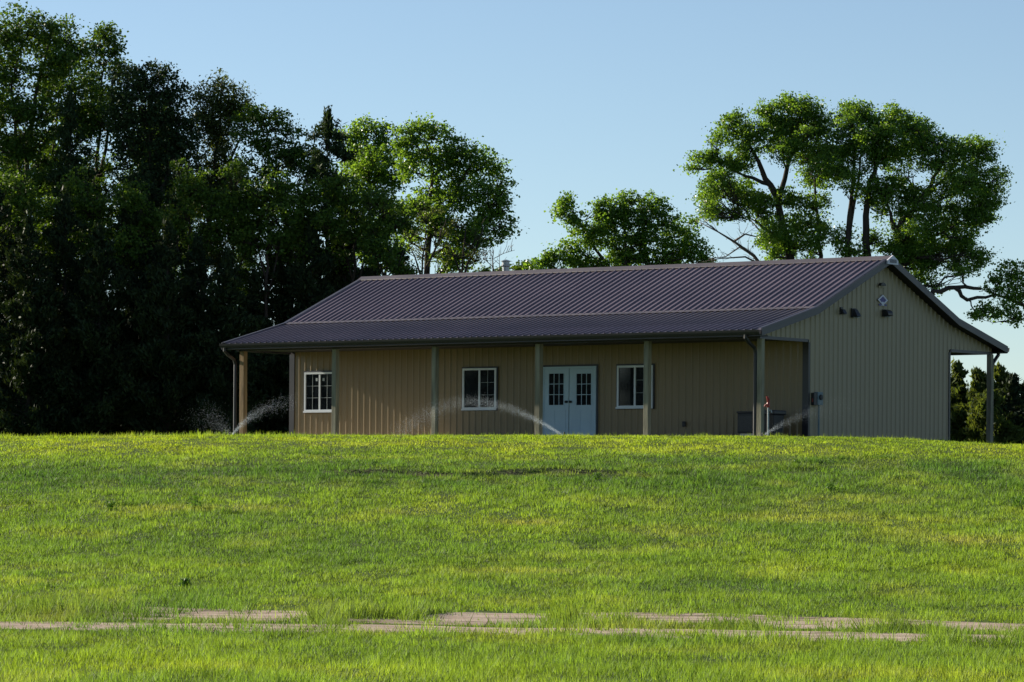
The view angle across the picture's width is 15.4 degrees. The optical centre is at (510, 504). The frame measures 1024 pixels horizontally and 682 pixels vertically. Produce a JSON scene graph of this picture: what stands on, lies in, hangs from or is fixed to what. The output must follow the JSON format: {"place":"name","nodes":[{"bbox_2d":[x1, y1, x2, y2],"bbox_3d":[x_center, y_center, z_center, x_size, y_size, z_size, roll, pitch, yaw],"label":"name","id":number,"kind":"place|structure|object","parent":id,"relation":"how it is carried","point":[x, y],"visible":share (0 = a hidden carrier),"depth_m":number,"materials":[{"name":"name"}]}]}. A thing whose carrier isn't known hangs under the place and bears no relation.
{"place":"outdoors","nodes":[
{"label":"outdoors","id":0,"kind":"place"},
{"bbox_2d":[0,429,1023,681],"bbox_3d":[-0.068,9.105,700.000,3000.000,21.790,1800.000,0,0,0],"label":"lawn","id":1,"kind":"structure","parent":0,"point":[446,494],"depth_m":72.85,"materials":[{"name":"plant"}]},
{"bbox_2d":[0,136,38,256],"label":"elm tree","id":2,"kind":"object","parent":1,"relation":"on","point":[2,170],"visible":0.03,"depth_m":155.15,"materials":[{"name":"green plant"}]},
{"bbox_2d":[0,182,53,432],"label":"cedar tree","id":3,"kind":"object","parent":1,"relation":"on","point":[6,212],"visible":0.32,"depth_m":132.74,"materials":[{"name":"green plant"}]},
{"bbox_2d":[0,169,57,432],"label":"young elm","id":4,"kind":"object","parent":1,"relation":"on","point":[18,202],"visible":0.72,"depth_m":133.30,"materials":[{"name":"green plant"}]},
{"bbox_2d":[0,200,87,436],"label":"cedar tree","id":5,"kind":"object","parent":1,"relation":"on","point":[26,343],"visible":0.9,"depth_m":130.49,"materials":[{"name":"green plant"}]},
{"bbox_2d":[0,0,90,433],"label":"elm tree","id":6,"kind":"object","parent":1,"relation":"on","point":[21,145],"visible":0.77,"depth_m":140.63,"materials":[{"name":"green plant"}]},
{"bbox_2d":[4,193,114,289],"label":"young elm","id":7,"kind":"object","parent":1,"relation":"on","point":[82,237],"visible":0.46,"depth_m":134.11,"materials":[{"name":"green plant"}]},
{"bbox_2d":[5,184,127,436],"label":"cedar tree","id":8,"kind":"object","parent":1,"relation":"on","point":[63,250],"visible":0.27,"depth_m":132.75,"materials":[{"name":"green plant"}]},
{"bbox_2d":[35,79,101,372],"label":"pine tree","id":9,"kind":"object","parent":1,"relation":"on","point":[68,111],"visible":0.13,"depth_m":138.82,"materials":[{"name":"green plant"}]},
{"bbox_2d":[31,13,111,257],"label":"elm tree","id":10,"kind":"object","parent":1,"relation":"on","point":[67,40],"visible":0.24,"depth_m":142.95,"materials":[{"name":"green plant"}]},
{"bbox_2d":[62,151,118,276],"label":"elm tree","id":11,"kind":"object","parent":1,"relation":"on","point":[94,179],"visible":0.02,"depth_m":157.74,"materials":[{"name":"green plant"}]},
{"bbox_2d":[55,165,130,275],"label":"young elm","id":12,"kind":"object","parent":1,"relation":"on","point":[100,208],"visible":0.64,"depth_m":134.62,"materials":[{"name":"green plant"}]},
{"bbox_2d":[67,20,151,268],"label":"elm tree","id":13,"kind":"object","parent":1,"relation":"on","point":[98,35],"visible":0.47,"depth_m":143.71,"materials":[{"name":"green plant"}]},
{"bbox_2d":[104,500,117,510],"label":"weed","id":14,"kind":"object","parent":1,"relation":"on","point":[110,505],"visible":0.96,"depth_m":72.58,"materials":[{"name":"green plant"}]},
{"bbox_2d":[69,189,179,435],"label":"cedar tree","id":15,"kind":"object","parent":1,"relation":"on","point":[142,282],"visible":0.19,"depth_m":133.72,"materials":[{"name":"green plant"}]},
{"bbox_2d":[103,177,184,345],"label":"young elm","id":16,"kind":"object","parent":1,"relation":"on","point":[129,200],"visible":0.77,"depth_m":133.53,"materials":[{"name":"green plant"}]},
{"bbox_2d":[113,166,174,290],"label":"elm tree","id":17,"kind":"object","parent":1,"relation":"on","point":[117,208],"depth_m":154.83,"materials":[{"name":"green plant"}]},
{"bbox_2d":[96,56,212,269],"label":"elm tree","id":18,"kind":"object","parent":1,"relation":"on","point":[121,103],"visible":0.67,"depth_m":137.79,"materials":[{"name":"leaves"},{"name":"bark"}]},
{"bbox_2d":[129,101,186,279],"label":"elm tree","id":19,"kind":"object","parent":1,"relation":"on","point":[165,167],"visible":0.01,"depth_m":171.27,"materials":[{"name":"green plant"}]},
{"bbox_2d":[178,577,191,586],"bbox_3d":[-4.673,1.133,54.496,0.212,0.188,0.197,0,0,0],"label":"weed","id":20,"kind":"object","parent":1,"relation":"on","point":[186,581],"visible":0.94,"depth_m":54.48,"materials":[{"name":"green plant"}]},
{"bbox_2d":[136,157,245,269],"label":"young elm","id":21,"kind":"object","parent":1,"relation":"on","point":[189,194],"visible":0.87,"depth_m":134.21,"materials":[{"name":"green plant"}]},
{"bbox_2d":[172,211,216,286],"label":"elm tree","id":22,"kind":"object","parent":1,"relation":"on","point":[194,225],"visible":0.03,"depth_m":157.47,"materials":[{"name":"green plant"}]},
{"bbox_2d":[186,495,202,507],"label":"weed","id":23,"kind":"object","parent":1,"relation":"on","point":[196,500],"visible":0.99,"depth_m":73.18,"materials":[{"name":"green plant"}]},
{"bbox_2d":[149,229,258,434],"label":"cedar tree","id":24,"kind":"object","parent":1,"relation":"on","point":[197,255],"visible":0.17,"depth_m":132.82,"materials":[{"name":"green plant"}]},
{"bbox_2d":[172,67,260,294],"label":"tree","id":25,"kind":"object","parent":1,"relation":"on","point":[218,131],"visible":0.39,"depth_m":141.70,"materials":[{"name":"green plant"}]},
{"bbox_2d":[177,243,279,434],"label":"cedar tree","id":26,"kind":"object","parent":1,"relation":"on","point":[224,294],"visible":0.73,"depth_m":130.40,"materials":[{"name":"green plant"}]},
{"bbox_2d":[189,153,270,379],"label":"young elm","id":27,"kind":"object","parent":1,"relation":"on","point":[221,227],"visible":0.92,"depth_m":134.45,"materials":[{"name":"green plant"}]},
{"bbox_2d":[233,248,270,319],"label":"elm tree","id":28,"kind":"object","parent":1,"relation":"on","point":[250,264],"visible":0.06,"depth_m":155.57,"materials":[{"name":"green plant"}]},
{"bbox_2d":[239,266,288,434],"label":"cedar tree","id":29,"kind":"object","parent":1,"relation":"on","point":[254,305],"visible":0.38,"depth_m":133.72,"materials":[{"name":"green plant"}]},
{"bbox_2d":[223,163,306,407],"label":"young elm","id":30,"kind":"object","parent":1,"relation":"on","point":[275,206],"visible":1,"depth_m":133.81,"materials":[{"name":"green plant"}]},
{"bbox_2d":[230,394,301,434],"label":"sprinkler","id":31,"kind":"object","parent":1,"relation":"on","point":[256,416],"visible":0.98,"depth_m":98.15,"materials":[{"name":"white liquid"}]},
{"bbox_2d":[212,99,335,304],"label":"elm tree","id":32,"kind":"object","parent":1,"relation":"on","point":[288,156],"visible":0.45,"depth_m":138.83,"materials":[{"name":"green plant"}]},
{"bbox_2d":[252,248,307,433],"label":"cedar tree","id":33,"kind":"object","parent":1,"relation":"on","point":[280,295],"visible":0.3,"depth_m":134.42,"materials":[{"name":"green plant"}]},
{"bbox_2d":[252,217,337,434],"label":"cedar tree","id":34,"kind":"object","parent":1,"relation":"on","point":[299,278],"visible":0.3,"depth_m":133.67,"materials":[{"name":"green plant"}]},
{"bbox_2d":[253,173,351,266],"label":"young elm","id":35,"kind":"object","parent":1,"relation":"on","point":[304,199],"visible":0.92,"depth_m":134.06,"materials":[{"name":"green plant"}]},
{"bbox_2d":[272,105,374,320],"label":"pine tree","id":36,"kind":"object","parent":1,"relation":"on","point":[328,134],"visible":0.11,"depth_m":136.78,"materials":[{"name":"green plant"}]},
{"bbox_2d":[314,230,373,293],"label":"cedar tree","id":37,"kind":"object","parent":1,"relation":"on","point":[338,280],"visible":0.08,"depth_m":135.90,"materials":[{"name":"green plant"}]},
{"bbox_2d":[303,159,397,282],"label":"young elm","id":38,"kind":"object","parent":1,"relation":"on","point":[357,222],"visible":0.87,"depth_m":134.72,"materials":[{"name":"green plant"}]},
{"bbox_2d":[328,112,412,274],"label":"cottonwood tree","id":39,"kind":"object","parent":1,"relation":"on","point":[368,165],"visible":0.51,"depth_m":146.53,"materials":[{"name":"green plant"}]},
{"bbox_2d":[368,263,380,275],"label":"cedar tree","id":40,"kind":"object","parent":1,"relation":"on","point":[375,272],"visible":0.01,"depth_m":136.92,"materials":[{"name":"green plant"}]},
{"bbox_2d":[339,182,428,275],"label":"young elm","id":41,"kind":"object","parent":1,"relation":"on","point":[400,223],"visible":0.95,"depth_m":133.66,"materials":[{"name":"green plant"}]},
{"bbox_2d":[389,240,415,273],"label":"cedar tree","id":42,"kind":"object","parent":1,"relation":"on","point":[403,255],"depth_m":138.89,"materials":[{"name":"green plant"}]},
{"bbox_2d":[402,202,457,273],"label":"young tree","id":43,"kind":"object","parent":1,"relation":"on","point":[425,220],"visible":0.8,"depth_m":139.95,"materials":[{"name":"green plant"}]},
{"bbox_2d":[385,111,528,273],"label":"cottonwood tree","id":44,"kind":"object","parent":1,"relation":"on","point":[448,159],"visible":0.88,"depth_m":142.67,"materials":[{"name":"green plant"}]},
{"bbox_2d":[435,213,492,272],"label":"young tree","id":45,"kind":"object","parent":1,"relation":"on","point":[462,256],"visible":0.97,"depth_m":140.97,"materials":[{"name":"green plant"}]},
{"bbox_2d":[399,396,564,434],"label":"sprinkler","id":46,"kind":"object","parent":1,"relation":"on","point":[481,407],"visible":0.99,"depth_m":98.00,"materials":[{"name":"white liquid"}]},
{"bbox_2d":[479,235,513,270],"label":"dead tree","id":47,"kind":"object","parent":1,"relation":"on","point":[485,259],"visible":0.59,"depth_m":150.10,"materials":[{"name":"brown wood"}]},
{"bbox_2d":[470,259,536,271],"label":"tree","id":48,"kind":"object","parent":1,"relation":"on","point":[518,266],"visible":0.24,"depth_m":171.50,"materials":[{"name":"green plant"}]},
{"bbox_2d":[592,472,601,479],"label":"weed","id":49,"kind":"object","parent":1,"relation":"on","point":[596,476],"visible":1,"depth_m":80.98,"materials":[{"name":"green plant"}]},
{"bbox_2d":[219,255,1009,442],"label":"pole barn","id":50,"kind":"structure","parent":1,"relation":"on","point":[698,348],"depth_m":106.23,"materials":[{"name":"brown metal"}]},
{"bbox_2d":[303,370,331,412],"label":"window","id":51,"kind":"structure","parent":50,"relation":"in","point":[317,384],"depth_m":112.13,"materials":[{"name":"white paint"}]},
{"bbox_2d":[461,366,497,410],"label":"window","id":52,"kind":"structure","parent":50,"relation":"in","point":[482,382],"depth_m":108.42,"materials":[{"name":"white paint"}]},
{"bbox_2d":[544,369,569,435],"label":"door","id":53,"kind":"structure","parent":50,"relation":"in","point":[556,381],"depth_m":106.74,"materials":[{"name":"white metal"}]},
{"bbox_2d":[569,368,593,435],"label":"door","id":54,"kind":"structure","parent":50,"relation":"in","point":[581,381],"depth_m":106.22,"materials":[{"name":"white metal"}]},
{"bbox_2d":[616,363,654,408],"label":"window","id":55,"kind":"structure","parent":50,"relation":"in","point":[629,377],"depth_m":105.16,"materials":[{"name":"white paint"}]},
{"bbox_2d":[736,411,752,435],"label":"air conditioner","id":56,"kind":"object","parent":50,"relation":"on","point":[744,423],"visible":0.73,"depth_m":101.55,"materials":[{"name":"metal"}]},
{"bbox_2d":[764,410,785,435],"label":"storage bin","id":57,"kind":"object","parent":50,"relation":"on","point":[776,417],"visible":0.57,"depth_m":101.14,"materials":[{"name":"grey plastic"}]},
{"bbox_2d":[811,393,816,404],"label":"switch box","id":58,"kind":"object","parent":50,"relation":"attached to","point":[813,398],"visible":1,"depth_m":101.74,"materials":[{"name":"grey metal"}]},
{"bbox_2d":[814,392,822,435],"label":"meter box","id":59,"kind":"object","parent":50,"relation":"attached to","point":[819,398],"visible":0.91,"depth_m":101.94,"materials":[{"name":"grey metal"}]},
{"bbox_2d":[840,307,846,314],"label":"floodlight","id":60,"kind":"object","parent":50,"relation":"attached to","point":[842,311],"visible":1,"depth_m":102.82,"materials":[{"name":"black metal"}]},
{"bbox_2d":[851,308,860,317],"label":"wall lamp","id":61,"kind":"object","parent":50,"relation":"attached to","point":[855,313],"visible":1,"depth_m":103.30,"materials":[{"name":"black metal"}]},
{"bbox_2d":[878,283,885,287],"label":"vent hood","id":62,"kind":"object","parent":50,"relation":"attached to","point":[881,285],"visible":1,"depth_m":104.47,"materials":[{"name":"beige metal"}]},
{"bbox_2d":[877,295,887,305],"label":"emblem","id":63,"kind":"object","parent":50,"relation":"attached to","point":[882,299],"visible":1,"depth_m":104.58,"materials":[{"name":"white metal"}]},
{"bbox_2d":[882,309,892,316],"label":"wall lamp","id":64,"kind":"object","parent":50,"relation":"attached to","point":[887,313],"visible":1,"depth_m":104.56,"materials":[{"name":"black metal"}]},
{"bbox_2d":[516,188,720,269],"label":"cottonwood tree","id":65,"kind":"object","parent":1,"relation":"on","point":[606,223],"visible":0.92,"depth_m":167.77,"materials":[{"name":"green plant"}]},
{"bbox_2d":[693,203,773,262],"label":"dead tree","id":66,"kind":"object","parent":1,"relation":"on","point":[753,255],"visible":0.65,"depth_m":155.92,"materials":[{"name":"brown wood"}]},
{"bbox_2d":[673,89,848,260],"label":"cottonwood tree","id":67,"kind":"object","parent":1,"relation":"on","point":[786,130],"visible":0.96,"depth_m":149.66,"materials":[{"name":"green plant"}]},
{"bbox_2d":[764,396,771,435],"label":"yard hydrant","id":68,"kind":"object","parent":1,"relation":"on","point":[768,403],"visible":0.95,"depth_m":98.18,"materials":[{"name":"silver metal"}]},
{"bbox_2d":[762,396,839,435],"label":"sprinkler","id":69,"kind":"object","parent":1,"relation":"on","point":[792,421],"visible":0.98,"depth_m":97.61,"materials":[{"name":"white liquid"}]},
{"bbox_2d":[825,483,836,490],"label":"weed","id":70,"kind":"object","parent":1,"relation":"on","point":[830,485],"visible":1,"depth_m":78.49,"materials":[{"name":"green plant"}]},
{"bbox_2d":[803,95,1016,296],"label":"cottonwood tree","id":71,"kind":"object","parent":1,"relation":"on","point":[922,250],"visible":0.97,"depth_m":148.68,"materials":[{"name":"green plant"}]},
{"bbox_2d":[950,357,970,439],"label":"cedar tree","id":72,"kind":"object","parent":1,"relation":"on","point":[958,391],"visible":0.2,"depth_m":126.83,"materials":[{"name":"green plant"}]},
{"bbox_2d":[950,366,1002,441],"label":"cedar tree","id":73,"kind":"object","parent":1,"relation":"on","point":[978,383],"visible":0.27,"depth_m":124.76,"materials":[{"name":"green plant"}]},
{"bbox_2d":[931,258,1023,328],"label":"cottonwood tree","id":74,"kind":"object","parent":1,"relation":"on","point":[989,309],"visible":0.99,"depth_m":145.94,"materials":[{"name":"green plant"}]},
{"bbox_2d":[958,389,1023,443],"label":"cedar tree","id":75,"kind":"object","parent":1,"relation":"on","point":[1006,431],"visible":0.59,"depth_m":121.59,"materials":[{"name":"green plant"}]},
{"bbox_2d":[994,361,1022,411],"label":"cedar tree","id":76,"kind":"object","parent":1,"relation":"on","point":[1000,375],"visible":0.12,"depth_m":125.85,"materials":[{"name":"green plant"}]},
{"bbox_2d":[997,372,1023,444],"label":"cedar tree","id":77,"kind":"object","parent":1,"relation":"on","point":[1012,408],"visible":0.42,"depth_m":123.77,"materials":[{"name":"green plant"}]},
{"bbox_2d":[1010,496,1023,508],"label":"weed","id":78,"kind":"object","parent":1,"relation":"on","point":[1019,500],"visible":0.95,"depth_m":74.47,"materials":[{"name":"green plant"}]},
{"bbox_2d":[1015,380,1023,399],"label":"cedar tree","id":79,"kind":"object","parent":1,"relation":"on","point":[1022,385],"visible":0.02,"depth_m":125.86,"materials":[{"name":"green plant"}]},
{"bbox_2d":[0,607,1023,642],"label":"dirt track","id":80,"kind":"structure","parent":0,"point":[464,618],"depth_m":46.93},
{"bbox_2d":[0,0,1023,390],"label":"sky","id":81,"kind":"structure","parent":0,"point":[590,99],"materials":[{"name":"blue"}]}
]}

